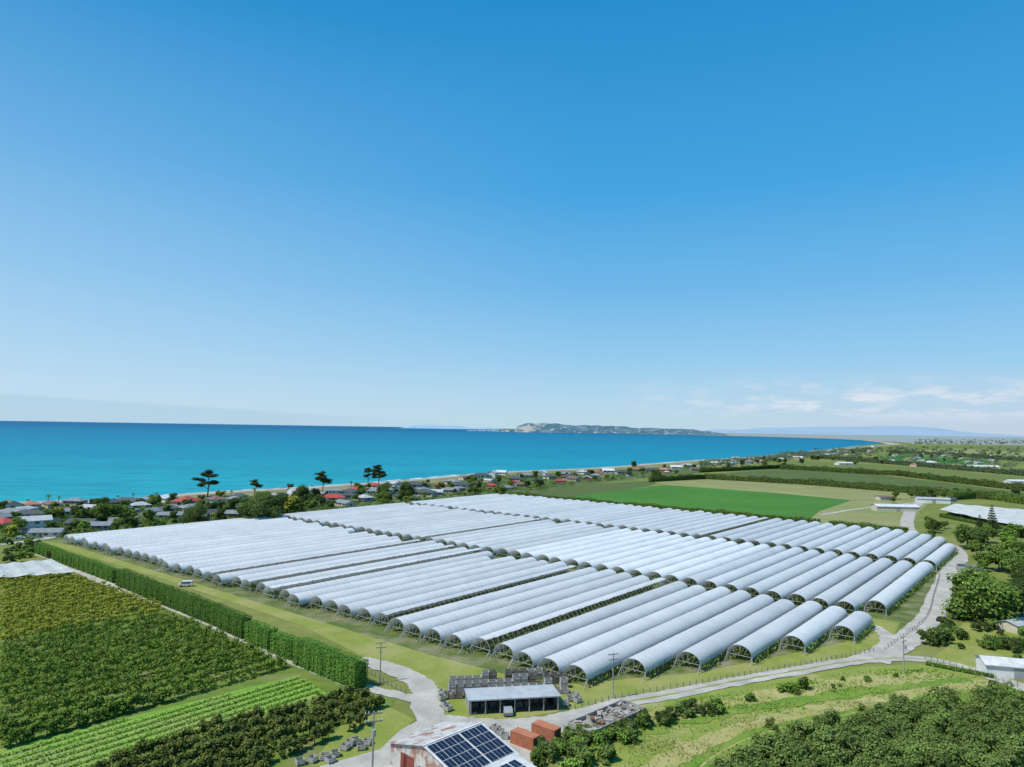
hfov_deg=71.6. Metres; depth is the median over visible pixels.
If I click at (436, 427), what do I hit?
headland
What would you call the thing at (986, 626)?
shrub
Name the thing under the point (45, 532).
house
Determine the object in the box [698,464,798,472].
hedge
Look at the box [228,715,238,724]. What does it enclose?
orchard tree
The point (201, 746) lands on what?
orchard tree
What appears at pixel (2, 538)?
shrub
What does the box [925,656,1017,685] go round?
fence
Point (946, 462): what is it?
field
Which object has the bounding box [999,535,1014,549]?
tree
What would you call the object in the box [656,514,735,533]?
polytunnel
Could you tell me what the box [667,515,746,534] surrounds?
polytunnel
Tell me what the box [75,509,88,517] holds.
tree
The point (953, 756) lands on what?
orchard tree
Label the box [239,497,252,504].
tree
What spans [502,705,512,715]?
parked car
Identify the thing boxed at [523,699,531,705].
wooden bin
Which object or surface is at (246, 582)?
polytunnel
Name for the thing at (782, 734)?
orchard tree
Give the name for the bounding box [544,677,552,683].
wooden bin
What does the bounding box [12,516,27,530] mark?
tree
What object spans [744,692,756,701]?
shrub
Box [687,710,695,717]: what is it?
shrub
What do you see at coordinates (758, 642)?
polytunnel
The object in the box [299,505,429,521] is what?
polytunnel
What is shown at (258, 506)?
tree
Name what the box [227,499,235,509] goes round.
tree
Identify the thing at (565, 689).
wooden bin
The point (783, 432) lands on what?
hills
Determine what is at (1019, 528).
tree
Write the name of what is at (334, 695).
orchard tree
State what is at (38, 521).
house
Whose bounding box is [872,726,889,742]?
orchard tree
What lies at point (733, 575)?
polytunnel
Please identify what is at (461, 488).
house
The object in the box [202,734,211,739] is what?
orchard tree
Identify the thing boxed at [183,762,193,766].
orchard tree
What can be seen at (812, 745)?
orchard tree
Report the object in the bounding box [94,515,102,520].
tree
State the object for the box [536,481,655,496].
field
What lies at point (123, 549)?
polytunnel
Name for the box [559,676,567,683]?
wooden bin
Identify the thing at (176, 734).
orchard tree
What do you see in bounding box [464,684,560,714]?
open shed
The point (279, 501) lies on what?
tree
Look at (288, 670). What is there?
orchard floor
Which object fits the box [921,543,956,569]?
polytunnel
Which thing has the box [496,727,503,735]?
wooden bin
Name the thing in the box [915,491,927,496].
tree
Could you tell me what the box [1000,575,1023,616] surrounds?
tree
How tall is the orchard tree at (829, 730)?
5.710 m
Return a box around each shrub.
[0,536,6,541]
[2,554,14,561]
[3,538,13,543]
[4,545,18,554]
[9,553,22,561]
[15,542,22,548]
[19,551,28,557]
[22,539,32,546]
[25,547,33,552]
[529,750,546,766]
[531,746,544,756]
[537,735,547,754]
[540,740,558,764]
[550,736,564,742]
[554,741,565,753]
[558,757,584,766]
[560,725,577,740]
[560,740,569,751]
[565,743,580,758]
[567,735,581,744]
[573,747,591,766]
[574,737,589,745]
[575,723,590,734]
[577,755,592,766]
[578,731,587,737]
[582,745,595,756]
[585,730,595,742]
[589,730,606,746]
[592,730,609,743]
[595,743,617,757]
[596,745,612,764]
[609,719,622,737]
[616,731,629,743]
[617,726,631,743]
[621,717,638,729]
[623,729,638,744]
[624,719,635,727]
[634,712,650,723]
[634,723,641,734]
[637,717,650,730]
[639,709,649,718]
[654,715,667,723]
[658,715,668,725]
[659,706,674,723]
[673,701,686,716]
[681,697,697,709]
[683,708,691,717]
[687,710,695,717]
[692,703,704,714]
[705,702,718,713]
[707,710,713,716]
[710,697,724,705]
[717,704,726,713]
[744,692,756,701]
[763,717,774,729]
[776,685,785,692]
[779,682,792,692]
[791,683,799,692]
[791,686,800,694]
[796,676,810,689]
[856,702,864,710]
[916,629,938,643]
[926,627,945,640]
[929,628,947,646]
[937,623,946,628]
[938,629,954,641]
[939,616,955,628]
[943,628,954,638]
[952,626,964,639]
[954,630,968,638]
[956,642,965,647]
[969,611,984,621]
[970,622,982,628]
[976,619,990,630]
[980,639,995,649]
[982,634,989,641]
[984,618,997,629]
[996,629,1005,634]
[1003,636,1022,651]
[1011,653,1022,658]
[1017,626,1023,635]
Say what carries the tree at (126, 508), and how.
on the village ground at (684, 470)
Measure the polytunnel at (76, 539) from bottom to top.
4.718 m
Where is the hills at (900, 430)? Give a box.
[741,426,1023,436]
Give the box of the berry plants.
[65,504,958,687]
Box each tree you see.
[0,501,8,509]
[0,713,10,727]
[0,727,9,738]
[0,735,13,747]
[4,716,21,734]
[5,524,21,536]
[7,725,25,743]
[10,511,20,518]
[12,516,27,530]
[16,718,30,727]
[19,726,35,741]
[29,717,37,723]
[29,720,44,738]
[38,712,48,722]
[43,719,52,735]
[44,509,56,516]
[45,521,58,527]
[47,711,56,719]
[50,502,59,506]
[50,715,67,732]
[53,506,64,518]
[54,510,64,517]
[57,710,66,718]
[60,718,72,729]
[64,708,74,718]
[67,521,77,529]
[68,708,84,727]
[70,505,83,514]
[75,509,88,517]
[77,520,90,527]
[77,696,95,712]
[78,713,88,724]
[87,707,98,722]
[88,508,109,518]
[92,496,109,507]
[92,694,104,709]
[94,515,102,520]
[95,502,123,520]
[95,758,109,766]
[96,706,107,719]
[103,699,119,717]
[106,750,119,766]
[111,517,125,529]
[113,698,126,714]
[115,759,127,766]
[116,697,135,712]
[116,746,130,760]
[118,511,130,522]
[120,500,129,505]
[121,504,130,513]
[125,756,136,766]
[126,516,138,526]
[126,692,143,707]
[126,746,138,761]
[128,509,137,514]
[132,738,148,756]
[135,692,152,707]
[135,753,149,766]
[139,762,151,766]
[141,509,155,519]
[143,739,154,753]
[145,751,159,765]
[149,494,161,502]
[149,499,157,504]
[150,691,165,704]
[150,737,166,752]
[150,759,164,766]
[153,745,170,764]
[154,686,171,702]
[160,757,171,766]
[162,505,171,511]
[163,735,174,750]
[164,738,180,761]
[167,511,177,518]
[168,492,177,501]
[169,756,179,766]
[171,737,188,757]
[172,731,183,739]
[177,751,191,766]
[179,726,194,740]
[180,503,210,522]
[181,738,193,752]
[182,499,192,504]
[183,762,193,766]
[188,749,198,765]
[189,728,199,736]
[189,734,202,748]
[191,469,219,496]
[191,740,207,760]
[191,759,203,766]
[194,500,205,506]
[195,718,209,739]
[200,752,213,766]
[201,737,218,753]
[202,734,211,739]
[205,502,216,508]
[206,718,218,730]
[206,728,221,739]
[208,753,220,766]
[211,736,226,755]
[212,713,224,726]
[213,758,226,766]
[214,491,224,496]
[214,501,224,508]
[214,508,226,518]
[215,723,227,734]
[218,748,233,761]
[220,733,234,751]
[224,721,235,733]
[224,758,234,766]
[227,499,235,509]
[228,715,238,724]
[230,732,242,749]
[231,497,242,503]
[231,750,239,762]
[232,723,243,734]
[233,758,241,766]
[234,492,283,517]
[234,730,248,747]
[235,711,247,724]
[236,747,246,760]
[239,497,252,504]
[239,738,252,758]
[239,757,250,766]
[243,711,253,721]
[246,714,258,731]
[246,746,263,766]
[248,729,259,739]
[249,479,263,491]
[249,738,260,748]
[250,724,266,738]
[251,704,264,717]
[252,490,270,498]
[254,745,270,763]
[255,717,265,726]
[258,758,270,766]
[259,734,270,750]
[262,725,270,734]
[263,707,278,719]
[263,715,270,725]
[266,730,279,749]
[266,748,275,762]
[267,717,279,733]
[268,494,288,512]
[273,715,288,726]
[274,724,286,739]
[274,735,292,756]
[277,704,287,718]
[281,724,292,738]
[282,495,300,512]
[282,703,293,717]
[285,715,296,725]
[288,737,302,753]
[289,701,303,715]
[290,484,309,499]
[290,724,299,738]
[291,713,301,722]
[293,707,308,722]
[297,733,308,749]
[298,698,310,708]
[298,722,307,736]
[302,714,316,733]
[303,493,314,500]
[304,500,316,508]
[307,704,323,718]
[307,726,320,743]
[308,716,321,729]
[309,497,319,504]
[310,696,319,708]
[311,488,320,496]
[314,471,332,490]
[316,493,325,501]
[316,692,326,705]
[317,704,326,717]
[317,723,327,740]
[320,713,327,724]
[321,720,334,738]
[324,693,333,699]
[324,698,333,714]
[325,710,334,720]
[326,500,335,507]
[327,700,338,710]
[328,689,338,699]
[333,686,346,700]
[333,710,343,723]
[335,704,347,719]
[336,698,344,709]
[341,709,356,730]
[343,685,354,695]
[343,694,353,703]
[347,704,353,712]
[350,699,360,714]
[351,494,358,501]
[353,688,364,700]
[355,709,369,724]
[357,697,366,711]
[363,467,377,479]
[363,697,372,711]
[364,687,370,697]
[368,695,379,709]
[371,465,387,483]
[374,694,385,707]
[376,485,383,492]
[376,493,382,498]
[381,491,392,502]
[397,481,416,495]
[437,482,444,487]
[471,487,478,492]
[475,481,481,488]
[492,484,506,493]
[533,478,540,483]
[650,469,660,476]
[708,756,731,766]
[722,756,740,766]
[723,744,756,765]
[732,759,755,766]
[744,755,772,766]
[745,731,774,759]
[753,746,762,760]
[762,735,785,758]
[763,739,801,766]
[766,760,779,766]
[771,731,793,746]
[783,719,816,741]
[783,727,806,744]
[786,741,808,760]
[787,759,812,766]
[793,752,827,766]
[795,743,818,760]
[804,730,836,756]
[805,738,820,755]
[806,722,820,732]
[811,714,832,728]
[814,741,850,766]
[817,755,834,766]
[819,708,841,727]
[819,723,843,747]
[833,720,853,734]
[836,729,866,764]
[840,716,857,728]
[840,748,855,765]
[844,762,864,766]
[850,715,869,727]
[850,734,866,744]
[850,756,874,766]
[852,723,881,742]
[853,709,877,727]
[860,741,889,766]
[864,708,887,721]
[864,734,901,758]
[869,701,895,715]
[870,713,903,742]
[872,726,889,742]
[875,760,894,766]
[883,712,910,736]
[884,738,908,757]
[885,693,909,707]
[885,756,913,766]
[886,701,896,714]
[891,737,909,758]
[892,490,899,496]
[893,713,913,730]
[894,733,915,745]
[895,703,923,732]
[898,741,932,766]
[899,754,925,766]
[903,700,933,725]
[906,727,930,742]
[908,740,937,764]
[910,697,937,715]
[910,723,936,740]
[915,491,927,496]
[915,714,944,737]
[922,709,953,733]
[924,750,957,766]
[927,529,935,536]
[928,734,955,746]
[929,519,939,530]
[930,742,944,750]
[938,492,946,496]
[938,706,956,729]
[938,750,964,766]
[940,521,948,528]
[940,564,1022,627]
[940,741,972,766]
[943,734,961,747]
[946,726,968,747]
[949,585,965,599]
[950,710,962,721]
[950,719,978,733]
[952,527,973,544]
[954,523,975,549]
[958,741,982,755]
[959,729,998,754]
[963,713,992,728]
[963,750,999,766]
[964,739,990,754]
[965,539,984,552]
[968,528,992,552]
[971,722,984,732]
[972,551,987,560]
[975,514,983,528]
[976,524,999,542]
[976,559,990,567]
[977,722,1012,735]
[981,729,1002,752]
[984,543,1011,571]
[985,753,1010,766]
[986,505,1001,531]
[989,721,1018,736]
[989,751,1017,766]
[992,743,1023,766]
[995,732,1023,764]
[998,552,1023,580]
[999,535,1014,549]
[1000,522,1023,540]
[1000,529,1019,538]
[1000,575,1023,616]
[1004,733,1023,744]
[1008,546,1022,554]
[1008,562,1023,579]
[1009,540,1023,552]
[1011,485,1019,493]
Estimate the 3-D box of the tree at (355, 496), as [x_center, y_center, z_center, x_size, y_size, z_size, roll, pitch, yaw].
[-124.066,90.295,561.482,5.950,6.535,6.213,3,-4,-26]
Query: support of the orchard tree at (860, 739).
on the grass bank
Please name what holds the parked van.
on the lawn at (439, 671)
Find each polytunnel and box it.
[63,516,266,544]
[69,516,282,543]
[81,517,288,547]
[82,519,293,550]
[88,520,302,551]
[100,522,318,554]
[102,522,305,552]
[117,524,321,558]
[121,526,329,558]
[133,527,343,562]
[137,528,354,565]
[146,531,348,565]
[156,531,368,570]
[159,533,375,572]
[169,535,387,576]
[186,536,399,577]
[190,539,401,580]
[199,539,420,583]
[208,540,436,587]
[227,543,443,589]
[239,545,456,594]
[251,547,467,596]
[258,548,480,601]
[276,551,493,604]
[280,502,405,517]
[284,556,490,610]
[286,504,409,518]
[291,504,418,519]
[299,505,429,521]
[306,506,437,522]
[306,556,515,611]
[314,506,444,525]
[320,557,536,615]
[324,508,448,526]
[332,508,460,526]
[333,560,548,622]
[339,510,468,527]
[348,511,475,530]
[352,561,569,624]
[357,512,484,531]
[366,513,493,535]
[369,565,578,630]
[375,514,504,534]
[384,515,513,536]
[385,567,597,636]
[394,515,524,541]
[399,569,616,642]
[403,517,533,539]
[408,493,501,504]
[414,518,541,541]
[416,494,508,505]
[420,572,632,648]
[423,494,517,505]
[425,519,551,542]
[431,495,524,506]
[438,522,555,543]
[439,496,533,507]
[440,575,649,653]
[447,496,541,508]
[447,521,575,548]
[454,497,547,509]
[459,522,587,551]
[462,498,554,510]
[466,578,669,658]
[470,498,563,511]
[471,524,596,551]
[479,499,572,512]
[483,526,603,556]
[488,500,580,513]
[489,581,687,664]
[494,527,619,557]
[496,500,589,514]
[505,502,595,515]
[508,585,706,667]
[510,528,631,558]
[514,502,607,515]
[522,530,642,559]
[524,503,614,516]
[533,504,624,520]
[537,531,657,561]
[537,586,730,671]
[543,504,633,521]
[549,532,670,564]
[553,506,641,523]
[563,590,751,688]
[564,506,652,521]
[566,534,681,568]
[574,508,658,522]
[579,536,694,568]
[586,508,672,524]
[595,537,710,570]
[596,509,680,527]
[606,510,689,527]
[612,538,726,573]
[618,594,773,681]
[619,510,704,528]
[629,541,737,578]
[630,512,711,530]
[642,513,723,532]
[647,542,753,584]
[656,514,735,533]
[661,544,769,584]
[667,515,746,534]
[672,599,795,674]
[680,516,757,536]
[682,546,786,584]
[692,517,768,538]
[701,547,803,588]
[707,518,782,540]
[723,519,793,540]
[723,550,820,591]
[725,601,822,666]
[734,520,807,543]
[743,551,837,595]
[750,521,820,545]
[764,554,855,599]
[765,523,832,546]
[778,606,847,656]
[780,524,846,549]
[787,556,872,602]
[797,525,861,551]
[810,558,892,606]
[812,526,874,553]
[828,611,873,644]
[830,527,890,554]
[834,560,912,610]
[846,529,904,557]
[864,530,919,559]
[864,562,934,616]
[883,533,932,561]
[900,536,946,564]
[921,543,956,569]
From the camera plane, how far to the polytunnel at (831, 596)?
268.40 m
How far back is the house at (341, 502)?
525.12 m
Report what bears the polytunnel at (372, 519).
on the grass at (906, 612)
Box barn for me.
[389,721,518,766]
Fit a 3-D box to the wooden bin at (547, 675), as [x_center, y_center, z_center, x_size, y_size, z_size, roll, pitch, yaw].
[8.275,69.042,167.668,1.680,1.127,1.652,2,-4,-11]
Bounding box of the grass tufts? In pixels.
[566,670,1023,766]
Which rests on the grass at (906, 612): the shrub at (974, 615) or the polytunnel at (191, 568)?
the polytunnel at (191, 568)
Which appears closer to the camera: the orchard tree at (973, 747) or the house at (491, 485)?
the orchard tree at (973, 747)
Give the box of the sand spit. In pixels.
[862,440,899,444]
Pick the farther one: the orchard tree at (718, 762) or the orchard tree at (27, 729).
the orchard tree at (27, 729)
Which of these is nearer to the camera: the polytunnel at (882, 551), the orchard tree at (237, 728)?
the orchard tree at (237, 728)
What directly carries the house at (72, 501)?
on the shore grass at (249, 493)
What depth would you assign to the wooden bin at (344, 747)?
131.22 m
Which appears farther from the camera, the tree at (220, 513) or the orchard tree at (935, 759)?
the tree at (220, 513)
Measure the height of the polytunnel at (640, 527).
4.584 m
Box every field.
[0,675,325,766]
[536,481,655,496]
[568,485,848,518]
[656,479,914,499]
[708,469,1023,494]
[768,461,1023,482]
[812,499,927,523]
[845,514,902,526]
[872,445,1023,451]
[880,455,989,464]
[915,449,1023,457]
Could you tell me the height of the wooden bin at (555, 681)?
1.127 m
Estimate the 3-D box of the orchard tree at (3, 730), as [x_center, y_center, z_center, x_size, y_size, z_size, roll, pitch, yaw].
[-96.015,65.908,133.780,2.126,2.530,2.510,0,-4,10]
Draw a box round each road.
[0,532,54,544]
[361,657,446,727]
[445,655,1023,729]
[871,502,967,663]
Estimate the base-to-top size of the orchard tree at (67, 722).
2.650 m
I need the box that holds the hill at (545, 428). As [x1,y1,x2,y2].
[514,423,725,434]
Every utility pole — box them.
[365,710,382,766]
[376,641,385,682]
[608,652,618,697]
[900,636,906,672]
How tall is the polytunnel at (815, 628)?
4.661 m
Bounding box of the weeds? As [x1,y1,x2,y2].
[564,667,1017,766]
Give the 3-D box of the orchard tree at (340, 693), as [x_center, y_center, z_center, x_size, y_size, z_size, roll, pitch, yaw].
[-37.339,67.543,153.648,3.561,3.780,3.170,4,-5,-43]
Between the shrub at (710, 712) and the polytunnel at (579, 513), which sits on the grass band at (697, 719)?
the shrub at (710, 712)
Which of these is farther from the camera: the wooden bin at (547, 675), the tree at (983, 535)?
the tree at (983, 535)
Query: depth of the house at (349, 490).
609.90 m
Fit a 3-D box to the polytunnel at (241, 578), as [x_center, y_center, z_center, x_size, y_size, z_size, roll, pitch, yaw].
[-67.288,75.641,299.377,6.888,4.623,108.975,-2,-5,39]
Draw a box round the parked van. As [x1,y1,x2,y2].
[178,580,192,586]
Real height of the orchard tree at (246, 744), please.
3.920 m
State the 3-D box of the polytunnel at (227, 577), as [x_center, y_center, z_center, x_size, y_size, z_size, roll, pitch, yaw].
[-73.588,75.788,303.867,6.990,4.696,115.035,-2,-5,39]
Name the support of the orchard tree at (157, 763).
on the orchard floor
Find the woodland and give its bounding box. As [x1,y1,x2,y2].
[698,438,1023,467]
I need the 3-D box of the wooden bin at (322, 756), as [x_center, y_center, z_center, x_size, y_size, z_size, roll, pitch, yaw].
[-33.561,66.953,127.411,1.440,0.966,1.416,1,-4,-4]
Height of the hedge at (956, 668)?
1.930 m
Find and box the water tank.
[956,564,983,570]
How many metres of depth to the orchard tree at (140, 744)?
125.52 m
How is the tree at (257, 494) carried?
on the village ground at (684, 470)
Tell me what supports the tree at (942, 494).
on the ground at (402, 706)
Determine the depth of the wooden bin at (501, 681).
161.86 m
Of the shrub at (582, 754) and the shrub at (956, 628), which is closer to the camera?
the shrub at (582, 754)
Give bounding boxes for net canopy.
[0,559,74,580]
[940,504,1023,525]
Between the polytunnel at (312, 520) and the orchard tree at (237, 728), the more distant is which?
the polytunnel at (312, 520)
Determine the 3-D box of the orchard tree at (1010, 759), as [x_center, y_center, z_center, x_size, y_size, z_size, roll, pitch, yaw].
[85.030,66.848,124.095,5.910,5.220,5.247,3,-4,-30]
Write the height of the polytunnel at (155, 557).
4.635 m
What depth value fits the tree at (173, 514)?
429.30 m
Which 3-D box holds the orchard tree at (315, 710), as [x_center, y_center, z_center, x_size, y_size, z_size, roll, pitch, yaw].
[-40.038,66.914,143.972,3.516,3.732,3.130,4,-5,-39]
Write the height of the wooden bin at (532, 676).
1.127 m
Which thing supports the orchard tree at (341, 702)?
on the orchard floor
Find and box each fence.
[367,668,405,693]
[575,647,873,707]
[888,574,939,646]
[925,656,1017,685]
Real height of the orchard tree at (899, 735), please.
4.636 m
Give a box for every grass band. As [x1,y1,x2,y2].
[613,677,972,741]
[629,657,965,701]
[642,679,988,766]
[649,672,952,725]
[682,683,1018,766]
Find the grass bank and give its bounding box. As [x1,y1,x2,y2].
[565,664,1023,766]
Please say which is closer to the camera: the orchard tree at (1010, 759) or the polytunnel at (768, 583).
the orchard tree at (1010, 759)
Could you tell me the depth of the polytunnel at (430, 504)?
546.52 m
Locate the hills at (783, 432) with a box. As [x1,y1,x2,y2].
[704,429,869,434]
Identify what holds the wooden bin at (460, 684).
on the wooden bin at (460, 689)
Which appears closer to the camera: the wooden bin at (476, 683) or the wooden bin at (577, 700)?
the wooden bin at (577, 700)
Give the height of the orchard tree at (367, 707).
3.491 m
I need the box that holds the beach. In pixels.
[20,445,884,502]
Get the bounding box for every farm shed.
[493,755,535,766]
[834,462,855,464]
[871,504,918,511]
[875,495,893,499]
[914,497,950,503]
[945,497,956,501]
[967,465,999,468]
[975,655,1023,679]
[996,617,1023,633]
[1003,479,1023,483]
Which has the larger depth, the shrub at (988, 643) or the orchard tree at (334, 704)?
the shrub at (988, 643)
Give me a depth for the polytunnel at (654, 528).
432.27 m
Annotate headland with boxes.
[402,425,501,429]
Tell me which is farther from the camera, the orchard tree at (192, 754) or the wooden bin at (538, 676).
the wooden bin at (538, 676)
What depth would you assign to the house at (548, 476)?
843.56 m
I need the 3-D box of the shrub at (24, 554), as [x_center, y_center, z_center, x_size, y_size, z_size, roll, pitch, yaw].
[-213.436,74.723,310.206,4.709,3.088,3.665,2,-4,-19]
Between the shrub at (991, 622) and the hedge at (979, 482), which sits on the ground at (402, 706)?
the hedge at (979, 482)
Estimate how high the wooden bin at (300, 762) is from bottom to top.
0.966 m
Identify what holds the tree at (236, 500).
on the village ground at (684, 470)
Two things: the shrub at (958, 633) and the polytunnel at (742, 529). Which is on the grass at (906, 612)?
the polytunnel at (742, 529)
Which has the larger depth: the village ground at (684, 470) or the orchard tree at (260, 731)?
the village ground at (684, 470)
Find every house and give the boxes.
[0,508,30,512]
[0,512,12,518]
[0,517,11,525]
[3,499,22,507]
[16,505,37,509]
[17,510,44,516]
[18,515,52,532]
[22,500,40,507]
[27,528,66,536]
[42,500,62,507]
[52,517,60,522]
[62,497,87,504]
[63,518,100,528]
[64,507,74,515]
[79,504,95,509]
[86,521,112,529]
[106,516,137,524]
[109,498,119,504]
[118,497,145,502]
[129,501,151,508]
[137,507,161,515]
[156,511,184,518]
[160,494,178,501]
[160,505,180,511]
[169,496,202,505]
[179,503,195,510]
[204,495,226,502]
[204,509,216,517]
[224,510,242,517]
[230,493,247,498]
[287,486,317,495]
[323,494,344,500]
[324,488,341,493]
[334,499,355,506]
[339,488,358,493]
[341,492,354,498]
[356,494,373,501]
[364,482,380,487]
[366,488,381,494]
[388,480,401,486]
[392,491,403,497]
[408,481,428,488]
[413,489,436,496]
[430,489,443,495]
[442,487,459,492]
[444,479,461,483]
[454,482,470,487]
[455,486,464,490]
[458,475,470,479]
[472,473,490,477]
[483,478,494,481]
[486,483,496,487]
[487,470,497,477]
[496,470,507,474]
[502,485,513,489]
[508,476,521,481]
[514,482,527,486]
[518,473,532,477]
[538,470,547,474]
[543,474,557,478]
[555,479,564,482]
[562,475,575,479]
[567,476,580,481]
[575,470,588,473]
[583,475,591,480]
[601,468,614,472]
[615,470,626,473]
[659,468,670,471]
[669,465,682,468]
[689,467,699,470]
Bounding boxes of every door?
[400,752,413,766]
[533,736,538,746]
[555,728,560,738]
[1014,669,1023,679]
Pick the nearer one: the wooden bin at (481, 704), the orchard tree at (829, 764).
the orchard tree at (829, 764)
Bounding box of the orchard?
[0,573,1023,735]
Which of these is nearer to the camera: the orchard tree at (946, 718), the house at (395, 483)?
the orchard tree at (946, 718)
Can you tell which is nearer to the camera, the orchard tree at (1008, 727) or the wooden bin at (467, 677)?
the orchard tree at (1008, 727)
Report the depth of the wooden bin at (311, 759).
126.04 m
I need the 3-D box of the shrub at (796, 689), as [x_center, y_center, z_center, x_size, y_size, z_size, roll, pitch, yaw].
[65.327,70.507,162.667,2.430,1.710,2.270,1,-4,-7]
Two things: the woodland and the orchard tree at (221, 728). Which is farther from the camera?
the woodland
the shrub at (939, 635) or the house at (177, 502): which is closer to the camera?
the shrub at (939, 635)
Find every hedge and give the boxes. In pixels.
[34,541,120,582]
[115,568,252,638]
[244,619,278,649]
[269,631,300,659]
[290,636,368,689]
[514,491,820,522]
[648,472,809,484]
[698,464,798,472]
[779,464,1023,490]
[809,478,1023,499]
[819,454,1023,475]
[828,520,908,532]
[889,449,1023,461]
[924,660,995,678]
[939,513,1007,529]
[946,489,1023,503]
[985,635,1023,650]
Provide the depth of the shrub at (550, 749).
128.20 m
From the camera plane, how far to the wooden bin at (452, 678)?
164.76 m
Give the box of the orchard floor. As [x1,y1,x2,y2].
[0,575,394,766]
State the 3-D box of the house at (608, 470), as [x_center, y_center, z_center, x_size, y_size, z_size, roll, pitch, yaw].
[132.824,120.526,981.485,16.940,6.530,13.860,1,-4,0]
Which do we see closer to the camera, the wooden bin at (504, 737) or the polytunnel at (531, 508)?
the wooden bin at (504, 737)
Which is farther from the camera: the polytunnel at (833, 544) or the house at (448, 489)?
the house at (448, 489)
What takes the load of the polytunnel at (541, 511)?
on the grass at (906, 612)
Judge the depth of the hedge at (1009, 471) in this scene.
1257.50 m
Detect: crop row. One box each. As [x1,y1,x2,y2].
[0,693,230,763]
[0,717,128,757]
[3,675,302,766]
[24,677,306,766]
[42,682,311,766]
[61,686,315,766]
[77,689,318,766]
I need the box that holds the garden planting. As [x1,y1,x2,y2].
[0,467,698,536]
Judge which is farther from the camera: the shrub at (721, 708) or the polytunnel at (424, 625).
the polytunnel at (424, 625)
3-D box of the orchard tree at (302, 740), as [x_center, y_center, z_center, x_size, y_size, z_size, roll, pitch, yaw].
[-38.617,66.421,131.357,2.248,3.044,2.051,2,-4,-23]
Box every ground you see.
[0,428,1023,766]
[0,467,699,541]
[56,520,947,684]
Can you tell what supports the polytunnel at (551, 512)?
on the grass at (906, 612)
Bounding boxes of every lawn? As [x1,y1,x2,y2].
[41,541,569,718]
[311,705,414,765]
[554,618,899,708]
[933,620,1023,667]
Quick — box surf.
[54,446,852,500]
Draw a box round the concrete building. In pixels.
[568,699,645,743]
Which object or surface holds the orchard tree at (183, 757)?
on the orchard floor
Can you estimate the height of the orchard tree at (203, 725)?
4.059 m
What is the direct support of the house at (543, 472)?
on the village ground at (684, 470)
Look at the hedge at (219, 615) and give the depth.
222.83 m
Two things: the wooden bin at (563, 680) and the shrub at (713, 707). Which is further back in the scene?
the wooden bin at (563, 680)
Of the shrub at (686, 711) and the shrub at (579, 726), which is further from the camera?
the shrub at (686, 711)
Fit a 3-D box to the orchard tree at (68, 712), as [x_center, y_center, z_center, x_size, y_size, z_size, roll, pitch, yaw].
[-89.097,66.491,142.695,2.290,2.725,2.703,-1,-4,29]
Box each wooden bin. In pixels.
[295,756,304,766]
[307,754,318,763]
[320,752,329,759]
[324,754,335,763]
[330,748,339,756]
[340,742,350,750]
[345,738,354,746]
[351,736,360,743]
[357,742,364,750]
[363,737,371,745]
[438,688,446,693]
[438,693,446,700]
[440,700,449,706]
[443,704,452,711]
[447,691,454,699]
[448,681,455,688]
[449,676,456,682]
[455,691,462,698]
[456,680,464,687]
[456,686,463,692]
[457,675,464,681]
[465,675,472,681]
[465,680,472,686]
[471,701,478,707]
[473,675,480,681]
[473,680,480,686]
[479,701,487,707]
[481,670,488,676]
[481,680,488,686]
[487,700,496,706]
[489,669,496,676]
[489,679,496,684]
[491,723,500,729]
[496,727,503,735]
[497,679,504,685]
[497,700,505,707]
[501,731,508,739]
[504,669,512,675]
[505,678,512,684]
[505,698,512,704]
[512,668,519,674]
[512,673,520,679]
[515,700,522,707]
[519,668,527,674]
[520,673,527,679]
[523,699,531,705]
[527,668,534,672]
[528,672,535,679]
[530,698,538,703]
[535,668,542,674]
[535,673,542,679]
[539,696,546,702]
[543,672,550,678]
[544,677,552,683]
[551,672,558,678]
[552,678,558,683]
[558,671,566,677]
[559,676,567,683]
[561,686,568,693]
[561,699,568,706]
[566,694,573,700]
[571,691,578,697]
[573,696,581,702]
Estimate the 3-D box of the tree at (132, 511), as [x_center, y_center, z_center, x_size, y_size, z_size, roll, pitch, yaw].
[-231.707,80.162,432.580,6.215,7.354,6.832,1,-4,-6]
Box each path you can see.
[14,551,434,706]
[699,711,860,766]
[818,503,911,514]
[843,625,895,664]
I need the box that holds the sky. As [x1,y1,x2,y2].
[0,0,1023,435]
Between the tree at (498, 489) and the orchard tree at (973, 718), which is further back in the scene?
the tree at (498, 489)
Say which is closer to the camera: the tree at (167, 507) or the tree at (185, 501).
the tree at (167, 507)
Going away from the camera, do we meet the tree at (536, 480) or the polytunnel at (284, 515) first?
the polytunnel at (284, 515)
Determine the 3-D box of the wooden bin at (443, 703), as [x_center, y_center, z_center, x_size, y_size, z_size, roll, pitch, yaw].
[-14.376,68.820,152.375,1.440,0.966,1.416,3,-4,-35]
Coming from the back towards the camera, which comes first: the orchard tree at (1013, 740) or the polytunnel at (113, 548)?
the polytunnel at (113, 548)
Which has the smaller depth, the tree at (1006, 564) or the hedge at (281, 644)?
the hedge at (281, 644)
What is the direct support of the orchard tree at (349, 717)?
on the orchard floor
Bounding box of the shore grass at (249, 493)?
[41,446,866,506]
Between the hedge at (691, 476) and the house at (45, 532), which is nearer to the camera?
the house at (45, 532)
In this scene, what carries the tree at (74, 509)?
on the village ground at (684, 470)
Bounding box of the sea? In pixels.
[0,421,880,501]
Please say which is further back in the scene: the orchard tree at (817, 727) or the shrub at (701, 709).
the shrub at (701, 709)
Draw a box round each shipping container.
[510,727,539,750]
[531,719,560,741]
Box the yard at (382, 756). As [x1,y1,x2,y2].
[320,721,567,766]
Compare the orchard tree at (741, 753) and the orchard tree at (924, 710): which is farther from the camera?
the orchard tree at (924, 710)
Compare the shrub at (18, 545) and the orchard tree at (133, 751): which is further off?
the shrub at (18, 545)

